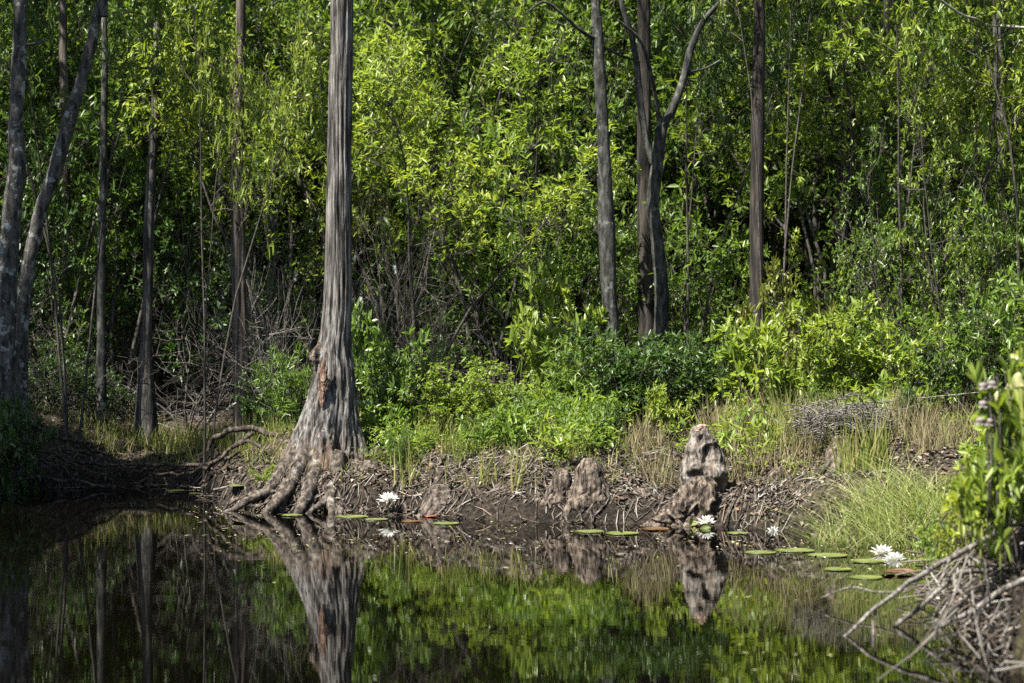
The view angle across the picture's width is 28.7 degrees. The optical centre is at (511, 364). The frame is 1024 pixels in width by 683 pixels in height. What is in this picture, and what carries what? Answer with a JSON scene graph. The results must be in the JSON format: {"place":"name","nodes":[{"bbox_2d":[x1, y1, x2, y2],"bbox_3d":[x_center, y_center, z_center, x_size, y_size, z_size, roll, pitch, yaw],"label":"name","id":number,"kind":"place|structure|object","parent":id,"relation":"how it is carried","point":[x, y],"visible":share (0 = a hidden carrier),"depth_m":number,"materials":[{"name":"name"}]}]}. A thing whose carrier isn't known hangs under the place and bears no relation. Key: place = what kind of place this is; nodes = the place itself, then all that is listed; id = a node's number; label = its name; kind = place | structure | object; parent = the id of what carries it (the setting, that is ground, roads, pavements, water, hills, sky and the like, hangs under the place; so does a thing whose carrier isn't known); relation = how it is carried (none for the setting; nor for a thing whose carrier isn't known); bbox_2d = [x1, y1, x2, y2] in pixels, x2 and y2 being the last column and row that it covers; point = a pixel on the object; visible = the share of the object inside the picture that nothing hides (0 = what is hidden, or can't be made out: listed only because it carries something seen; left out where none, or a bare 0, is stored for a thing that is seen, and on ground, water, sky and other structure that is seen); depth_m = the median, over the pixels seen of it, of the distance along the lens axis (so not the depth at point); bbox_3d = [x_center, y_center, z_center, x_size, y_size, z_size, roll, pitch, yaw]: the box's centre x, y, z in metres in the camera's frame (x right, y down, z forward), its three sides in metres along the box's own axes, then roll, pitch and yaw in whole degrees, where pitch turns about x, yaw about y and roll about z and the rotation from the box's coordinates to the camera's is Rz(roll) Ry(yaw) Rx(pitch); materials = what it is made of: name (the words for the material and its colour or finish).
{"place":"outdoors","nodes":[
{"label":"outdoors","id":0,"kind":"place"},
{"bbox_2d":[0,486,1023,682],"bbox_3d":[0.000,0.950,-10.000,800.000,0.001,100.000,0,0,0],"label":"water","id":1,"kind":"structure","parent":0,"point":[124,584],"depth_m":7.97,"materials":[{"name":"black liquid"}]},
{"bbox_2d":[843,518,1023,635],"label":"dead branch","id":2,"kind":"object","parent":1,"relation":"in","point":[927,571],"visible":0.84,"depth_m":7.27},
{"bbox_2d":[28,370,1023,655],"bbox_3d":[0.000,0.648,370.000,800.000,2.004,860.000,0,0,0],"label":"ground","id":3,"kind":"structure","parent":0,"point":[472,510],"depth_m":12.55,"materials":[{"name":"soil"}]},
{"bbox_2d":[0,393,26,495],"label":"shrub","id":4,"kind":"object","parent":3,"relation":"on","point":[7,414],"visible":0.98,"depth_m":14.62,"materials":[{"name":"green plant"}]},
{"bbox_2d":[0,0,47,491],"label":"lichen tree","id":5,"kind":"object","parent":3,"relation":"on","point":[11,214],"visible":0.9,"depth_m":14.95,"materials":[{"name":"grey plant"}]},
{"bbox_2d":[0,385,56,495],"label":"shrub","id":6,"kind":"object","parent":3,"relation":"on","point":[21,457],"visible":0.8,"depth_m":14.83,"materials":[{"name":"green plant"}]},
{"bbox_2d":[0,100,114,274],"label":"shrub","id":7,"kind":"object","parent":3,"relation":"on","point":[90,128],"visible":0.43,"depth_m":17.14,"materials":[{"name":"green plant"}]},
{"bbox_2d":[16,0,107,489],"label":"lichen tree","id":8,"kind":"object","parent":3,"relation":"on","point":[48,190],"visible":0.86,"depth_m":15.26,"materials":[{"name":"grey plant"}]},
{"bbox_2d":[28,329,96,412],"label":"shrub","id":9,"kind":"object","parent":3,"relation":"on","point":[76,371],"visible":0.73,"depth_m":16.18,"materials":[{"name":"green plant"}]},
{"bbox_2d":[59,0,73,405],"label":"tree trunk","id":10,"kind":"object","parent":3,"relation":"on","point":[63,79],"visible":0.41,"depth_m":18.57,"materials":[{"name":"brown plant"}]},
{"bbox_2d":[0,120,133,406],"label":"shrub","id":11,"kind":"object","parent":3,"relation":"on","point":[46,276],"visible":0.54,"depth_m":17.44,"materials":[{"name":"green plant"}]},
{"bbox_2d":[0,0,168,449],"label":"understorey tree","id":12,"kind":"object","parent":3,"relation":"on","point":[50,12],"visible":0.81,"depth_m":15.66,"materials":[{"name":"green plant"}]},
{"bbox_2d":[0,0,186,408],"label":"understorey tree","id":13,"kind":"object","parent":3,"relation":"on","point":[112,128],"visible":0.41,"depth_m":17.41,"materials":[{"name":"green plant"}]},
{"bbox_2d":[96,17,107,429],"bbox_3d":[-3.474,-3.156,16.457,3.729,7.678,2.893,0,0,33],"label":"slender tree","id":14,"kind":"object","parent":3,"relation":"on","point":[101,391],"visible":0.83,"depth_m":16.27,"materials":[{"name":"grey plant"}]},
{"bbox_2d":[0,0,230,395],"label":"understorey tree","id":15,"kind":"object","parent":3,"relation":"on","point":[29,187],"visible":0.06,"depth_m":19.58,"materials":[{"name":"green plant"}]},
{"bbox_2d":[18,146,224,406],"bbox_3d":[-3.501,-0.767,18.388,1.986,2.463,2.030,0,0,28],"label":"shrub","id":16,"kind":"object","parent":3,"relation":"on","point":[129,282],"visible":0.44,"depth_m":18.36,"materials":[{"name":"green plant"}]},
{"bbox_2d":[23,90,221,399],"bbox_3d":[-3.927,-1.007,18.415,1.806,2.897,1.775,0,0,32],"label":"shrub","id":17,"kind":"object","parent":3,"relation":"on","point":[89,261],"visible":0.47,"depth_m":18.02,"materials":[{"name":"green plant"}]},
{"bbox_2d":[0,0,255,394],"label":"understorey tree","id":18,"kind":"object","parent":3,"relation":"on","point":[46,64],"visible":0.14,"depth_m":19.75,"materials":[{"name":"green plant"}]},
{"bbox_2d":[133,0,161,444],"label":"straight cypress tree","id":19,"kind":"object","parent":3,"relation":"on","point":[146,410],"visible":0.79,"depth_m":16.56,"materials":[{"name":"grey plant"}]},
{"bbox_2d":[40,400,270,468],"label":"inlet grass","id":20,"kind":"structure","parent":3,"relation":"on","point":[128,431],"depth_m":16.21,"materials":[{"name":"plant"}]},
{"bbox_2d":[5,0,328,398],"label":"understorey tree","id":21,"kind":"object","parent":3,"relation":"on","point":[73,31],"visible":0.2,"depth_m":20.02,"materials":[{"name":"green plant"}]},
{"bbox_2d":[46,0,295,421],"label":"understorey tree","id":22,"kind":"object","parent":3,"relation":"on","point":[169,159],"visible":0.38,"depth_m":17.99,"materials":[{"name":"green plant"}]},
{"bbox_2d":[48,299,305,433],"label":"dead shrub","id":23,"kind":"object","parent":3,"relation":"on","point":[194,404],"visible":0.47,"depth_m":17.21,"materials":[{"name":"wood"}]},
{"bbox_2d":[120,164,274,409],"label":"shrub","id":24,"kind":"object","parent":3,"relation":"on","point":[166,226],"visible":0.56,"depth_m":18.09,"materials":[{"name":"green plant"}]},
{"bbox_2d":[230,0,254,450],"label":"fibrous cypress tree","id":25,"kind":"object","parent":3,"relation":"on","point":[238,245],"visible":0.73,"depth_m":15.75,"materials":[{"name":"brown plant"}]},
{"bbox_2d":[162,0,326,478],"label":"understorey tree","id":26,"kind":"object","parent":3,"relation":"on","point":[276,124],"visible":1,"depth_m":15.46,"materials":[{"name":"green plant"}]},
{"bbox_2d":[139,232,376,431],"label":"dead shrub","id":27,"kind":"object","parent":3,"relation":"on","point":[216,353],"visible":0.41,"depth_m":16.90,"materials":[{"name":"wood"}]},
{"bbox_2d":[229,366,293,443],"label":"shrub","id":28,"kind":"object","parent":3,"relation":"on","point":[247,407],"visible":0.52,"depth_m":15.55,"materials":[{"name":"green plant"}]},
{"bbox_2d":[114,0,423,419],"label":"understorey tree","id":29,"kind":"object","parent":3,"relation":"on","point":[173,125],"visible":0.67,"depth_m":16.50,"materials":[{"name":"green plant"}]},
{"bbox_2d":[249,341,313,431],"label":"shrub","id":30,"kind":"object","parent":3,"relation":"on","point":[300,384],"visible":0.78,"depth_m":14.86,"materials":[{"name":"green plant"}]},
{"bbox_2d":[76,0,505,370],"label":"understorey tree","id":31,"kind":"object","parent":3,"relation":"on","point":[261,18],"visible":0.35,"depth_m":19.49,"materials":[{"name":"green plant"}]},
{"bbox_2d":[157,160,432,431],"bbox_3d":[-1.855,-0.398,16.094,1.560,2.595,2.041,0,0,39],"label":"dead shrub","id":32,"kind":"object","parent":3,"relation":"on","point":[249,315],"visible":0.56,"depth_m":16.09,"materials":[{"name":"wood"}]},
{"bbox_2d":[222,0,383,513],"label":"flared cypress tree","id":33,"kind":"object","parent":3,"relation":"on","point":[329,424],"visible":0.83,"depth_m":13.40,"materials":[{"name":"grey plant"}]},
{"bbox_2d":[207,199,448,403],"bbox_3d":[-1.825,-0.539,17.718,1.986,2.127,2.030,0,0,-37],"label":"shrub","id":34,"kind":"object","parent":3,"relation":"on","point":[272,291],"visible":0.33,"depth_m":17.76,"materials":[{"name":"green plant"}]},
{"bbox_2d":[166,0,554,386],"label":"understorey tree","id":35,"kind":"object","parent":3,"relation":"on","point":[481,71],"visible":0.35,"depth_m":19.08,"materials":[{"name":"green plant"}]},
{"bbox_2d":[351,297,433,433],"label":"shrub","id":36,"kind":"object","parent":3,"relation":"on","point":[357,326],"visible":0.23,"depth_m":14.16,"materials":[{"name":"green plant"}]},
{"bbox_2d":[353,327,445,433],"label":"shrub","id":37,"kind":"object","parent":3,"relation":"on","point":[388,388],"visible":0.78,"depth_m":13.88,"materials":[{"name":"green plant"}]},
{"bbox_2d":[322,144,489,403],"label":"dead shrub","id":38,"kind":"object","parent":3,"relation":"on","point":[420,277],"visible":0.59,"depth_m":16.26,"materials":[{"name":"wood"}]},
{"bbox_2d":[271,0,573,389],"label":"understorey tree","id":39,"kind":"object","parent":3,"relation":"on","point":[319,6],"visible":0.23,"depth_m":19.69,"materials":[{"name":"green plant"}]},
{"bbox_2d":[393,357,496,433],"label":"shrub","id":40,"kind":"object","parent":3,"relation":"on","point":[435,391],"visible":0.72,"depth_m":13.80,"materials":[{"name":"green plant"}]},
{"bbox_2d":[372,241,517,393],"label":"shrub","id":41,"kind":"object","parent":3,"relation":"on","point":[452,309],"visible":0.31,"depth_m":17.33,"materials":[{"name":"green plant"}]},
{"bbox_2d":[301,2,591,397],"bbox_3d":[-0.619,-1.294,16.617,1.654,3.405,2.781,0,0,-41],"label":"understorey tree","id":42,"kind":"object","parent":3,"relation":"on","point":[527,73],"visible":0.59,"depth_m":16.50,"materials":[{"name":"green plant"}]},
{"bbox_2d":[27,419,917,531],"bbox_3d":[-0.941,0.701,13.551,7.739,0.603,1.822,0,0,41],"label":"root tangle","id":43,"kind":"object","parent":3,"relation":"on","point":[506,494],"visible":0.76,"depth_m":12.68,"materials":[{"name":"brown wood"}]},
{"bbox_2d":[373,106,597,392],"bbox_3d":[-0.199,-0.828,16.882,1.806,2.549,1.775,0,0,-12],"label":"shrub","id":44,"kind":"object","parent":3,"relation":"on","point":[558,257],"visible":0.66,"depth_m":16.84,"materials":[{"name":"green plant"}]},
{"bbox_2d":[352,16,641,402],"bbox_3d":[-0.178,-1.071,15.831,2.394,3.082,2.161,0,0,0],"label":"understorey tree","id":45,"kind":"object","parent":3,"relation":"on","point":[552,197],"visible":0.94,"depth_m":15.70,"materials":[{"name":"green plant"}]},
{"bbox_2d":[437,355,558,417],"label":"shrub","id":46,"kind":"object","parent":3,"relation":"on","point":[477,374],"visible":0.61,"depth_m":13.75,"materials":[{"name":"green plant"}]},
{"bbox_2d":[32,390,985,492],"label":"sparse bank grass","id":47,"kind":"structure","parent":3,"relation":"on","point":[360,413],"depth_m":13.08,"materials":[{"name":"plant"}]},
{"bbox_2d":[0,0,1023,395],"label":"thicket foliage","id":48,"kind":"object","parent":3,"relation":"on","point":[822,212],"visible":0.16,"depth_m":21.13,"materials":[{"name":"green plant"}]},
{"bbox_2d":[356,0,669,388],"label":"understorey tree","id":49,"kind":"object","parent":3,"relation":"on","point":[492,27],"visible":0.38,"depth_m":18.83,"materials":[{"name":"green plant"}]},
{"bbox_2d":[504,252,608,388],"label":"shrub","id":50,"kind":"object","parent":3,"relation":"on","point":[540,331],"visible":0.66,"depth_m":14.88,"materials":[{"name":"green plant"}]},
{"bbox_2d":[409,0,753,360],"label":"understorey tree","id":51,"kind":"object","parent":3,"relation":"on","point":[467,52],"visible":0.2,"depth_m":19.90,"materials":[{"name":"green plant"}]},
{"bbox_2d":[524,0,640,362],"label":"slim tree","id":52,"kind":"object","parent":3,"relation":"on","point":[606,237],"visible":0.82,"depth_m":14.96,"materials":[{"name":"grey plant"}]},
{"bbox_2d":[529,330,636,409],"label":"shrub","id":53,"kind":"object","parent":3,"relation":"on","point":[558,369],"visible":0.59,"depth_m":13.62,"materials":[{"name":"green plant"}]},
{"bbox_2d":[560,458,610,519],"bbox_3d":[0.489,0.817,12.202,0.537,0.500,0.365,0,0,0],"label":"cypress knee","id":54,"kind":"object","parent":3,"relation":"on","point":[589,486],"visible":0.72,"depth_m":12.13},
{"bbox_2d":[495,145,708,377],"bbox_3d":[0.602,-0.702,16.556,1.738,2.239,1.776,0,0,-10],"label":"shrub","id":55,"kind":"object","parent":3,"relation":"on","point":[522,269],"visible":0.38,"depth_m":16.46,"materials":[{"name":"green plant"}]},
{"bbox_2d":[514,121,691,368],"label":"shrub","id":56,"kind":"object","parent":3,"relation":"on","point":[589,250],"visible":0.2,"depth_m":17.18,"materials":[{"name":"green plant"}]},
{"bbox_2d":[556,318,676,415],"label":"shrub","id":57,"kind":"object","parent":3,"relation":"on","point":[623,374],"visible":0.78,"depth_m":13.46,"materials":[{"name":"green plant"}]},
{"bbox_2d":[637,0,653,385],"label":"dark bark tree","id":58,"kind":"object","parent":3,"relation":"on","point":[646,306],"visible":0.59,"depth_m":16.25,"materials":[{"name":"brown plant"}]},
{"bbox_2d":[590,330,704,422],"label":"shrub","id":59,"kind":"object","parent":3,"relation":"on","point":[681,378],"visible":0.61,"depth_m":13.64,"materials":[{"name":"green plant"}]},
{"bbox_2d":[516,0,784,388],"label":"understorey tree","id":60,"kind":"object","parent":3,"relation":"on","point":[670,141],"visible":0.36,"depth_m":19.70,"materials":[{"name":"green plant"}]},
{"bbox_2d":[352,364,980,474],"bbox_3d":[0.904,0.332,13.219,4.239,0.702,2.701,0,0,0],"label":"herb foliage","id":61,"kind":"object","parent":3,"relation":"on","point":[511,422],"visible":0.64,"depth_m":13.15,"materials":[{"name":"green plant"}]},
{"bbox_2d":[566,163,773,402],"bbox_3d":[1.670,-0.658,16.579,1.806,2.202,1.775,0,0,36],"label":"shrub","id":62,"kind":"object","parent":3,"relation":"on","point":[710,269],"visible":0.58,"depth_m":16.40,"materials":[{"name":"green plant"}]},
{"bbox_2d":[617,0,725,389],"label":"forked tree","id":63,"kind":"object","parent":3,"relation":"on","point":[655,155],"visible":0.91,"depth_m":15.46,"materials":[{"name":"grey plant"}]},
{"bbox_2d":[643,378,702,435],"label":"seedling","id":64,"kind":"object","parent":3,"relation":"on","point":[661,395],"visible":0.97,"depth_m":13.06,"materials":[{"name":"green plant"}]},
{"bbox_2d":[642,424,728,526],"bbox_3d":[0.996,0.708,11.960,0.631,0.702,0.568,0,0,0],"label":"weathered stump","id":65,"kind":"object","parent":3,"relation":"on","point":[703,478],"visible":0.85,"depth_m":11.88,"materials":[{"name":"brown wood"}]},
{"bbox_2d":[634,319,764,422],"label":"shrub","id":66,"kind":"object","parent":3,"relation":"on","point":[707,382],"visible":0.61,"depth_m":13.80,"materials":[{"name":"green plant"}]},
{"bbox_2d":[647,0,828,392],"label":"understorey tree","id":67,"kind":"object","parent":3,"relation":"on","point":[774,59],"visible":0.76,"depth_m":16.18,"materials":[{"name":"green plant"}]},
{"bbox_2d":[703,306,791,414],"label":"shrub","id":68,"kind":"object","parent":3,"relation":"on","point":[746,334],"visible":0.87,"depth_m":13.53,"materials":[{"name":"green plant"}]},
{"bbox_2d":[749,0,765,406],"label":"straight cypress tree","id":69,"kind":"object","parent":3,"relation":"on","point":[758,83],"visible":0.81,"depth_m":15.36,"materials":[{"name":"brown plant"}]},
{"bbox_2d":[691,0,829,399],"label":"understorey tree","id":70,"kind":"object","parent":3,"relation":"on","point":[726,3],"visible":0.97,"depth_m":15.24,"materials":[{"name":"brown plant"}]},
{"bbox_2d":[736,253,839,412],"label":"shrub","id":71,"kind":"object","parent":3,"relation":"on","point":[745,311],"visible":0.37,"depth_m":14.98,"materials":[{"name":"green plant"}]},
{"bbox_2d":[722,199,855,404],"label":"shrub","id":72,"kind":"object","parent":3,"relation":"on","point":[802,294],"visible":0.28,"depth_m":15.97,"materials":[{"name":"green plant"}]},
{"bbox_2d":[695,0,883,388],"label":"understorey tree","id":73,"kind":"object","parent":3,"relation":"on","point":[841,55],"visible":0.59,"depth_m":16.17,"materials":[{"name":"green plant"}]},
{"bbox_2d":[727,298,873,412],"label":"shrub","id":74,"kind":"object","parent":3,"relation":"on","point":[821,366],"visible":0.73,"depth_m":13.57,"materials":[{"name":"green plant"}]},
{"bbox_2d":[757,403,847,470],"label":"grass tuft","id":75,"kind":"object","parent":3,"relation":"on","point":[806,448],"visible":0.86,"depth_m":12.18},
{"bbox_2d":[651,0,992,385],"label":"understorey tree","id":76,"kind":"object","parent":3,"relation":"on","point":[876,84],"visible":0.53,"depth_m":16.67,"materials":[{"name":"green plant"}]},
{"bbox_2d":[788,1,855,378],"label":"dark bark tree","id":77,"kind":"object","parent":3,"relation":"on","point":[839,178],"visible":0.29,"depth_m":17.35,"materials":[{"name":"brown plant"}]},
{"bbox_2d":[712,440,950,547],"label":"grass tuft","id":78,"kind":"object","parent":3,"relation":"on","point":[843,538],"visible":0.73,"depth_m":10.70,"materials":[{"name":"plant"}]},
{"bbox_2d":[765,391,920,444],"bbox_3d":[2.070,0.363,12.279,0.972,0.402,0.876,0,0,0],"label":"dead brush","id":79,"kind":"object","parent":3,"relation":"on","point":[838,413],"visible":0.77,"depth_m":12.18,"materials":[{"name":"wood"}]},
{"bbox_2d":[822,397,902,475],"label":"grass tuft","id":80,"kind":"object","parent":3,"relation":"on","point":[880,447],"visible":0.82,"depth_m":11.57,"materials":[{"name":"plant"}]},
{"bbox_2d":[794,290,947,395],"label":"shrub","id":81,"kind":"object","parent":3,"relation":"on","point":[889,360],"visible":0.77,"depth_m":13.70,"materials":[{"name":"green plant"}]},
{"bbox_2d":[798,461,956,547],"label":"grass tuft","id":82,"kind":"object","parent":3,"relation":"on","point":[933,502],"visible":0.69,"depth_m":10.57,"materials":[{"name":"plant"}]},
{"bbox_2d":[738,0,1023,387],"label":"understorey tree","id":83,"kind":"object","parent":3,"relation":"on","point":[863,201],"visible":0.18,"depth_m":18.18,"materials":[{"name":"green plant"}]},
{"bbox_2d":[827,116,992,385],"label":"shrub","id":84,"kind":"object","parent":3,"relation":"on","point":[879,237],"visible":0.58,"depth_m":15.47,"materials":[{"name":"green plant"}]},
{"bbox_2d":[801,0,1023,366],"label":"understorey tree","id":85,"kind":"object","parent":3,"relation":"on","point":[909,142],"visible":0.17,"depth_m":18.23,"materials":[{"name":"green plant"}]},
{"bbox_2d":[841,301,987,405],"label":"shrub","id":86,"kind":"object","parent":3,"relation":"on","point":[955,389],"visible":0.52,"depth_m":14.07,"materials":[{"name":"green plant"}]},
{"bbox_2d":[829,76,1023,409],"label":"shrub","id":87,"kind":"object","parent":3,"relation":"on","point":[983,284],"visible":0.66,"depth_m":15.24,"materials":[{"name":"green plant"}]},
{"bbox_2d":[879,388,976,447],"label":"grass tuft","id":88,"kind":"object","parent":3,"relation":"on","point":[914,424],"visible":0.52,"depth_m":12.18,"materials":[{"name":"plant"}]},
{"bbox_2d":[838,0,1023,385],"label":"understorey tree","id":89,"kind":"object","parent":3,"relation":"on","point":[904,43],"visible":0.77,"depth_m":15.45,"materials":[{"name":"green plant"}]},
{"bbox_2d":[847,153,1023,398],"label":"shrub","id":90,"kind":"object","parent":3,"relation":"on","point":[903,206],"visible":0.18,"depth_m":16.01,"materials":[{"name":"green plant"}]},
{"bbox_2d":[896,393,980,456],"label":"grass tuft","id":91,"kind":"object","parent":3,"relation":"on","point":[966,427],"visible":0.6,"depth_m":11.52,"materials":[{"name":"plant"}]},
{"bbox_2d":[870,106,1023,397],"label":"shrub","id":92,"kind":"object","parent":3,"relation":"on","point":[929,187],"visible":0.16,"depth_m":16.48,"materials":[{"name":"green plant"}]},
{"bbox_2d":[877,515,1023,680],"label":"twig debris","id":93,"kind":"object","parent":3,"relation":"on","point":[957,583],"visible":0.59,"depth_m":7.21,"materials":[{"name":"wood"}]},
{"bbox_2d":[893,302,1019,416],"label":"shrub","id":94,"kind":"object","parent":3,"relation":"on","point":[965,385],"visible":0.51,"depth_m":14.26,"materials":[{"name":"green plant"}]},
{"bbox_2d":[928,463,993,571],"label":"leafy plant","id":95,"kind":"object","parent":3,"relation":"on","point":[950,548],"visible":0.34,"depth_m":8.30,"materials":[{"name":"green plant"}]},
{"bbox_2d":[899,126,1023,387],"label":"shrub","id":96,"kind":"object","parent":3,"relation":"on","point":[1009,239],"visible":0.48,"depth_m":15.27,"materials":[{"name":"green plant"}]},
{"bbox_2d":[909,0,1023,326],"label":"understorey tree","id":97,"kind":"object","parent":3,"relation":"on","point":[939,14],"visible":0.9,"depth_m":14.94,"materials":[{"name":"green plant"}]},
{"bbox_2d":[921,0,1023,407],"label":"understorey tree","id":98,"kind":"object","parent":3,"relation":"on","point":[995,12],"visible":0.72,"depth_m":15.63,"materials":[{"name":"green plant"}]},
{"bbox_2d":[938,0,1023,399],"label":"pale tree","id":99,"kind":"object","parent":3,"relation":"on","point":[994,26],"visible":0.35,"depth_m":15.96,"materials":[{"name":"brown plant"}]},
{"bbox_2d":[941,404,1023,599],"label":"leafy plant","id":100,"kind":"object","parent":3,"relation":"on","point":[972,504],"visible":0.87,"depth_m":7.24,"materials":[{"name":"green plant"}]},
{"bbox_2d":[958,281,1023,382],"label":"shrub","id":101,"kind":"object","parent":3,"relation":"on","point":[1014,339],"visible":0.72,"depth_m":12.41,"materials":[{"name":"green plant"}]},
{"bbox_2d":[964,346,1023,578],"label":"leafy plant","id":102,"kind":"object","parent":3,"relation":"on","point":[976,377],"visible":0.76,"depth_m":7.29,"materials":[{"name":"green plant"}]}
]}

